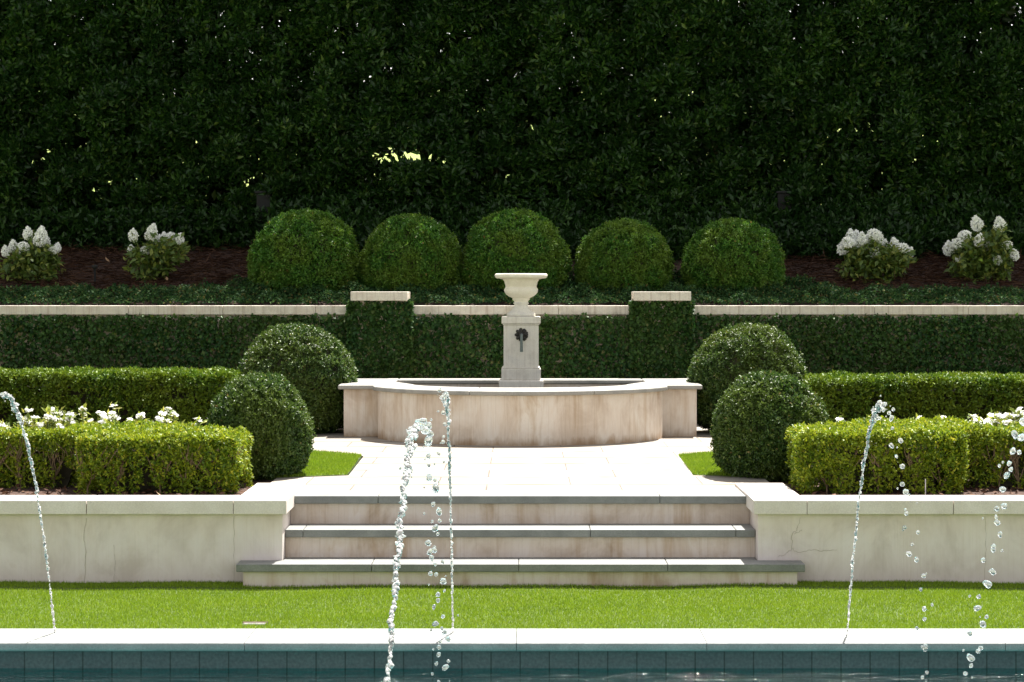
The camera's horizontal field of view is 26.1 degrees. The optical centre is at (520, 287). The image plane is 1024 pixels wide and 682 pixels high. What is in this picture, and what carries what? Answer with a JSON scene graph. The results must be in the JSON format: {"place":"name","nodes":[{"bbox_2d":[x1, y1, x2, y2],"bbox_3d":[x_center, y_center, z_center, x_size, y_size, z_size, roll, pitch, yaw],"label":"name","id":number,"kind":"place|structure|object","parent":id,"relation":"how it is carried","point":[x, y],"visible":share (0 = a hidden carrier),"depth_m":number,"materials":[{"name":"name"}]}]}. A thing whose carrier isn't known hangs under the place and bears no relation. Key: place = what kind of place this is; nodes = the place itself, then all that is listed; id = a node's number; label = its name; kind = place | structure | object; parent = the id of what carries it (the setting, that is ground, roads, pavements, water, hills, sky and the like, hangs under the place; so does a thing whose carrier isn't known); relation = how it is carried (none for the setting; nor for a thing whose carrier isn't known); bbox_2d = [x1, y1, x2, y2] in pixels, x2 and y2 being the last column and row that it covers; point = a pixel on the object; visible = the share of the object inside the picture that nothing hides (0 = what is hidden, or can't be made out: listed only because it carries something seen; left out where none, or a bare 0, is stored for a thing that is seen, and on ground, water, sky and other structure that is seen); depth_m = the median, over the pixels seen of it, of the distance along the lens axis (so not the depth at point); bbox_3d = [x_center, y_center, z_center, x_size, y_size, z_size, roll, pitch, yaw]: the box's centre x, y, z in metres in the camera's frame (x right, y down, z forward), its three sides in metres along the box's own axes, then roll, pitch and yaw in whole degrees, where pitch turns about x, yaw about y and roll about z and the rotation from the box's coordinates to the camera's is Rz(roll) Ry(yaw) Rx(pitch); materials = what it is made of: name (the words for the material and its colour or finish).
{"place":"outdoors","nodes":[
{"label":"outdoors","id":0,"kind":"place"},
{"bbox_2d":[0,446,272,495],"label":"bed soil","id":1,"kind":"structure","parent":0,"point":[70,489],"depth_m":15.11,"materials":[{"name":"brown soil"}]},
{"bbox_2d":[0,419,12,443],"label":"flowering plant","id":2,"kind":"object","parent":1,"relation":"on","point":[5,425],"visible":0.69,"depth_m":16.82,"materials":[{"name":"white plant"}]},
{"bbox_2d":[13,406,40,428],"bbox_3d":[-3.742,1.149,16.884,0.240,0.496,0.372,0,0,0],"label":"flowering plant","id":3,"kind":"object","parent":1,"relation":"on","point":[28,421],"visible":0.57,"depth_m":16.80,"materials":[{"name":"white plant"}]},
{"bbox_2d":[32,404,73,445],"bbox_3d":[-3.559,1.144,16.881,0.303,0.505,0.365,0,0,18],"label":"flowering plant","id":4,"kind":"object","parent":1,"relation":"on","point":[53,420],"visible":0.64,"depth_m":16.84,"materials":[{"name":"white plant"}]},
{"bbox_2d":[62,410,78,427],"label":"flowering plant","id":5,"kind":"object","parent":1,"relation":"on","point":[68,417],"visible":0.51,"depth_m":16.80,"materials":[{"name":"white plant"}]},
{"bbox_2d":[78,403,96,423],"bbox_3d":[-3.331,1.134,16.898,0.189,0.525,0.338,0,0,0],"label":"flowering plant","id":6,"kind":"object","parent":1,"relation":"on","point":[82,414],"visible":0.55,"depth_m":16.82,"materials":[{"name":"white plant"}]},
{"bbox_2d":[93,411,110,423],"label":"flowering plant","id":7,"kind":"object","parent":1,"relation":"on","point":[101,419],"visible":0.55,"depth_m":16.87,"materials":[{"name":"white plant"}]},
{"bbox_2d":[105,401,121,422],"bbox_3d":[-3.115,1.135,16.913,0.184,0.522,0.338,0,0,-19],"label":"flowering plant","id":8,"kind":"object","parent":1,"relation":"on","point":[113,416],"visible":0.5,"depth_m":16.91,"materials":[{"name":"white plant"}]},
{"bbox_2d":[0,365,242,429],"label":"box hedge","id":9,"kind":"object","parent":1,"relation":"on","point":[149,392],"visible":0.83,"depth_m":20.04,"materials":[{"name":"green plant"}]},
{"bbox_2d":[0,418,253,494],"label":"box hedge","id":10,"kind":"object","parent":1,"relation":"on","point":[141,455],"visible":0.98,"depth_m":14.94,"materials":[{"name":"green plant"}]},
{"bbox_2d":[125,412,149,422],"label":"flowering plant","id":11,"kind":"object","parent":1,"relation":"on","point":[139,416],"visible":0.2,"depth_m":16.96,"materials":[{"name":"white plant"}]},
{"bbox_2d":[153,406,172,423],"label":"flowering plant","id":12,"kind":"object","parent":1,"relation":"on","point":[162,413],"visible":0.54,"depth_m":16.89,"materials":[{"name":"white plant"}]},
{"bbox_2d":[161,410,184,424],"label":"flowering plant","id":13,"kind":"object","parent":1,"relation":"on","point":[175,415],"visible":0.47,"depth_m":16.83,"materials":[{"name":"white plant"}]},
{"bbox_2d":[194,415,206,428],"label":"flowering plant","id":14,"kind":"object","parent":1,"relation":"on","point":[197,421],"visible":0.12,"depth_m":16.91,"materials":[{"name":"white plant"}]},
{"bbox_2d":[206,369,316,480],"bbox_3d":[-1.900,1.012,16.097,0.827,0.828,0.806,0,0,0],"label":"boxwood ball","id":15,"kind":"object","parent":1,"relation":"on","point":[270,411],"visible":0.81,"depth_m":15.85,"materials":[{"name":"green plant"}]},
{"bbox_2d":[236,321,358,433],"bbox_3d":[-2.104,0.865,20.895,1.212,1.098,1.205,0,0,0],"label":"boxwood ball","id":16,"kind":"object","parent":1,"relation":"on","point":[316,367],"visible":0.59,"depth_m":20.55,"materials":[{"name":"green plant"}]},
{"bbox_2d":[241,456,361,479],"bbox_3d":[-1.756,1.393,17.415,0.987,0.054,3.030,0,0,0],"label":"turf patch","id":17,"kind":"object","parent":1,"relation":"on","point":[350,471],"visible":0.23,"depth_m":16.07,"materials":[{"name":"green plant"}]},
{"bbox_2d":[276,449,361,476],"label":"turf","id":18,"kind":"structure","parent":17,"relation":"on","point":[328,462],"depth_m":16.99,"materials":[{"name":"green plant"}]},
{"bbox_2d":[0,482,1023,494],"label":"bark mulch","id":19,"kind":"object","parent":1,"relation":"on","point":[242,491],"visible":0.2,"depth_m":14.87,"materials":[{"name":"brown wood"}]},
{"bbox_2d":[32,91,937,196],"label":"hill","id":20,"kind":"structure","parent":0,"point":[414,156],"depth_m":38.98,"materials":[{"name":"green plant"}]},
{"bbox_2d":[0,629,1023,681],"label":"swimming pool","id":21,"kind":"structure","parent":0,"point":[490,651],"depth_m":11.75,"materials":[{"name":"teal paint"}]},
{"bbox_2d":[0,392,55,632],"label":"water jet","id":22,"kind":"object","parent":21,"relation":"on","point":[6,395],"visible":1,"depth_m":11.47,"materials":[{"name":"white"}]},
{"bbox_2d":[383,418,458,681],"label":"water jet","id":23,"kind":"object","parent":21,"relation":"on","point":[413,433],"visible":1,"depth_m":6.20,"materials":[{"name":"white"}]},
{"bbox_2d":[423,387,453,681],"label":"water jet","id":24,"kind":"object","parent":21,"relation":"on","point":[444,398],"visible":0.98,"depth_m":11.22,"materials":[{"name":"white"}]},
{"bbox_2d":[0,668,1023,681],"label":"water","id":25,"kind":"structure","parent":21,"relation":"in","point":[536,679],"depth_m":11.53,"materials":[{"name":"teal liquid"}]},
{"bbox_2d":[846,395,933,681],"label":"water jet","id":26,"kind":"object","parent":21,"relation":"on","point":[880,405],"visible":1,"depth_m":11.02,"materials":[{"name":"white"}]},
{"bbox_2d":[962,415,1023,678],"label":"water jet","id":27,"kind":"object","parent":21,"relation":"on","point":[992,571],"visible":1,"depth_m":8.29,"materials":[{"name":"white"}]},
{"bbox_2d":[0,579,1023,630],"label":"lawn","id":28,"kind":"structure","parent":0,"point":[563,587],"depth_m":13.16,"materials":[{"name":"green plant"}]},
{"bbox_2d":[0,483,305,582],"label":"retaining wall","id":29,"kind":"structure","parent":28,"relation":"on","point":[131,538],"depth_m":14.04,"materials":[{"name":"beige stone"}]},
{"bbox_2d":[243,622,267,624],"bbox_3d":[-1.481,1.888,12.364,0.150,0.024,0.103,0,0,0],"label":"drain lid","id":30,"kind":"object","parent":28,"relation":"on","point":[245,623],"visible":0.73,"depth_m":12.38,"materials":[{"name":"plastic"}]},
{"bbox_2d":[236,490,804,586],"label":"stone steps","id":31,"kind":"structure","parent":28,"relation":"on","point":[647,538],"depth_m":14.20,"materials":[{"name":"beige stone"}]},
{"bbox_2d":[735,483,1023,582],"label":"retaining wall","id":32,"kind":"structure","parent":28,"relation":"on","point":[956,537],"depth_m":14.04,"materials":[{"name":"beige stone"}]},
{"bbox_2d":[0,245,1023,304],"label":"sloping bed","id":33,"kind":"object","parent":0,"point":[677,266],"visible":0.09,"depth_m":24.07,"materials":[{"name":"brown wood"}]},
{"bbox_2d":[0,225,65,283],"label":"hydrangea","id":34,"kind":"object","parent":33,"relation":"on","point":[39,254],"visible":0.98,"depth_m":24.06,"materials":[{"name":"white plant"}]},
{"bbox_2d":[92,265,97,281],"bbox_3d":[-4.599,-0.127,23.900,0.068,0.236,0.068,0,0,0],"label":"garden spike","id":35,"kind":"object","parent":33,"relation":"on","point":[94,267],"visible":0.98,"depth_m":23.89,"materials":[{"name":"black metal"}]},
{"bbox_2d":[122,223,190,280],"bbox_3d":[-3.967,-0.367,24.120,0.760,0.675,0.793,0,0,0],"label":"hydrangea","id":36,"kind":"object","parent":33,"relation":"on","point":[162,252],"visible":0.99,"depth_m":24.06,"materials":[{"name":"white plant"}]},
{"bbox_2d":[255,191,271,230],"bbox_3d":[-3.006,-0.773,25.950,0.196,0.708,0.196,0,0,0],"label":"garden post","id":37,"kind":"object","parent":33,"relation":"on","point":[262,200],"visible":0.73,"depth_m":25.87,"materials":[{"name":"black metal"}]},
{"bbox_2d":[245,208,361,298],"bbox_3d":[-2.295,-0.308,23.638,1.294,1.102,1.284,0,0,0],"label":"boxwood ball","id":38,"kind":"object","parent":33,"relation":"on","point":[300,248],"visible":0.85,"depth_m":23.22,"materials":[{"name":"green plant"}]},
{"bbox_2d":[359,213,463,295],"bbox_3d":[-1.166,-0.289,23.644,1.168,1.032,1.160,0,0,0],"label":"boxwood ball","id":39,"kind":"object","parent":33,"relation":"on","point":[417,250],"visible":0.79,"depth_m":23.26,"materials":[{"name":"green plant"}]},
{"bbox_2d":[0,0,1023,263],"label":"laurel hedge","id":40,"kind":"object","parent":33,"relation":"on","point":[108,100],"visible":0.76,"depth_m":25.96,"materials":[{"name":"green plant"}]},
{"bbox_2d":[0,269,1023,304],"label":"ground ivy","id":41,"kind":"object","parent":33,"relation":"on","point":[578,291],"visible":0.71,"depth_m":22.93,"materials":[{"name":"green plant"}]},
{"bbox_2d":[0,231,1023,299],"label":"pine straw","id":42,"kind":"object","parent":33,"relation":"on","point":[186,272],"visible":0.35,"depth_m":24.41,"materials":[{"name":"brown plant"}]},
{"bbox_2d":[461,207,572,296],"bbox_3d":[-0.041,-0.308,23.671,1.232,1.102,1.215,0,0,0],"label":"boxwood ball","id":43,"kind":"object","parent":33,"relation":"on","point":[511,240],"visible":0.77,"depth_m":23.27,"materials":[{"name":"green plant"}]},
{"bbox_2d":[573,217,676,298],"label":"boxwood ball","id":44,"kind":"object","parent":33,"relation":"on","point":[625,252],"visible":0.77,"depth_m":23.28,"materials":[{"name":"green plant"}]},
{"bbox_2d":[680,216,785,296],"bbox_3d":[2.272,-0.260,23.644,1.152,1.000,1.165,0,0,0],"label":"boxwood ball","id":45,"kind":"object","parent":33,"relation":"on","point":[738,253],"visible":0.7,"depth_m":23.27,"materials":[{"name":"green plant"}]},
{"bbox_2d":[776,191,791,219],"bbox_3d":[3.095,-0.773,25.950,0.196,0.708,0.196,0,0,0],"label":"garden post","id":46,"kind":"object","parent":33,"relation":"on","point":[781,195],"visible":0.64,"depth_m":25.87,"materials":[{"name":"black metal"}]},
{"bbox_2d":[834,228,917,284],"bbox_3d":[3.891,-0.313,24.157,0.899,0.684,0.696,0,0,0],"label":"hydrangea","id":47,"kind":"object","parent":33,"relation":"on","point":[865,257],"visible":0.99,"depth_m":24.05,"materials":[{"name":"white plant"}]},
{"bbox_2d":[942,215,1019,283],"bbox_3d":[5.039,-0.392,24.165,0.784,0.812,0.776,0,0,-12],"label":"hydrangea","id":48,"kind":"object","parent":33,"relation":"on","point":[984,256],"visible":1,"depth_m":24.06,"materials":[{"name":"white plant"}]},
{"bbox_2d":[271,423,769,494],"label":"paving","id":49,"kind":"structure","parent":0,"point":[657,464],"depth_m":16.81,"materials":[{"name":"beige stone"}]},
{"bbox_2d":[351,292,409,377],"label":"wall pier","id":50,"kind":"structure","parent":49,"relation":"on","point":[402,297],"depth_m":22.09,"materials":[{"name":"beige stone"}]},
{"bbox_2d":[338,378,701,445],"bbox_3d":[0.000,1.143,20.396,3.340,0.495,2.688,0,0,0],"label":"fountain basin","id":51,"kind":"object","parent":49,"relation":"on","point":[561,411],"visible":0.86,"depth_m":19.43,"materials":[{"name":"stone"}]},
{"bbox_2d":[499,316,542,387],"bbox_3d":[0.009,0.779,21.150,0.424,1.002,0.484,0,0,0],"label":"fountain pedestal","id":52,"kind":"object","parent":51,"relation":"on","point":[521,368],"visible":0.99,"depth_m":21.01,"materials":[{"name":"stone"}]},
{"bbox_2d":[495,273,546,315],"bbox_3d":[0.009,0.073,21.180,0.506,0.409,0.506,0,0,0],"label":"garden urn","id":53,"kind":"object","parent":52,"relation":"on","point":[521,289],"visible":0.99,"depth_m":21.05,"materials":[{"name":"stone"}]},
{"bbox_2d":[631,292,690,377],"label":"wall pier","id":54,"kind":"structure","parent":49,"relation":"on","point":[649,297],"depth_m":22.09,"materials":[{"name":"beige stone"}]},
{"bbox_2d":[50,0,1020,90],"label":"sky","id":55,"kind":"structure","parent":0,"point":[50,0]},
{"bbox_2d":[768,442,1023,494],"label":"bed soil","id":56,"kind":"structure","parent":0,"point":[991,492],"depth_m":15.01,"materials":[{"name":"brown soil"}]},
{"bbox_2d":[0,305,1023,388],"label":"garden wall","id":57,"kind":"structure","parent":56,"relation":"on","point":[895,311],"depth_m":22.27,"materials":[{"name":"beige stone"}]},
{"bbox_2d":[0,298,1023,388],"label":"wall ivy","id":58,"kind":"object","parent":57,"relation":"attached to","point":[405,342],"depth_m":22.23,"materials":[{"name":"green plant"}]},
{"bbox_2d":[680,457,811,479],"bbox_3d":[1.756,1.393,17.415,0.987,0.054,3.030,0,0,0],"label":"turf patch","id":59,"kind":"object","parent":56,"relation":"on","point":[719,475],"visible":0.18,"depth_m":16.07,"materials":[{"name":"green plant"}]},
{"bbox_2d":[678,450,741,475],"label":"turf","id":60,"kind":"structure","parent":59,"relation":"on","point":[700,460],"depth_m":17.01,"materials":[{"name":"green plant"}]},
{"bbox_2d":[686,321,806,431],"bbox_3d":[2.146,0.865,20.905,1.212,1.098,1.201,0,0,0],"label":"boxwood ball","id":61,"kind":"object","parent":56,"relation":"on","point":[723,358],"visible":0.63,"depth_m":20.56,"materials":[{"name":"green plant"}]},
{"bbox_2d":[709,368,829,481],"bbox_3d":[1.823,1.007,16.088,0.879,0.839,0.862,0,0,0],"label":"boxwood ball","id":62,"kind":"object","parent":56,"relation":"on","point":[757,414],"visible":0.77,"depth_m":15.83,"materials":[{"name":"green plant"}]},
{"bbox_2d":[835,415,843,442],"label":"flowering plant","id":63,"kind":"object","parent":56,"relation":"on","point":[840,418],"visible":0.17,"depth_m":16.83,"materials":[{"name":"white plant"}]},
{"bbox_2d":[784,414,1023,494],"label":"box hedge","id":64,"kind":"object","parent":56,"relation":"on","point":[951,453],"visible":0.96,"depth_m":14.90,"materials":[{"name":"green plant"}]},
{"bbox_2d":[801,369,1023,424],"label":"box hedge","id":65,"kind":"object","parent":56,"relation":"on","point":[849,396],"visible":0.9,"depth_m":20.04,"materials":[{"name":"green plant"}]},
{"bbox_2d":[967,413,983,425],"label":"flowering plant","id":66,"kind":"object","parent":56,"relation":"on","point":[977,419],"visible":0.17,"depth_m":16.84,"materials":[{"name":"white plant"}]},
{"bbox_2d":[983,408,1013,426],"bbox_3d":[3.626,1.157,16.910,0.327,0.478,0.356,0,0,0],"label":"flowering plant","id":67,"kind":"object","parent":56,"relation":"on","point":[995,422],"visible":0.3,"depth_m":16.82,"materials":[{"name":"white plant"}]},
{"bbox_2d":[1000,413,1012,425],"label":"flowering plant","id":68,"kind":"object","parent":56,"relation":"on","point":[1008,415],"visible":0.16,"depth_m":16.90,"materials":[{"name":"white plant"}]},
{"bbox_2d":[1009,407,1023,424],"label":"flowering plant","id":69,"kind":"object","parent":56,"relation":"on","point":[1017,414],"visible":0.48,"depth_m":16.87,"materials":[{"name":"white plant"}]}
]}

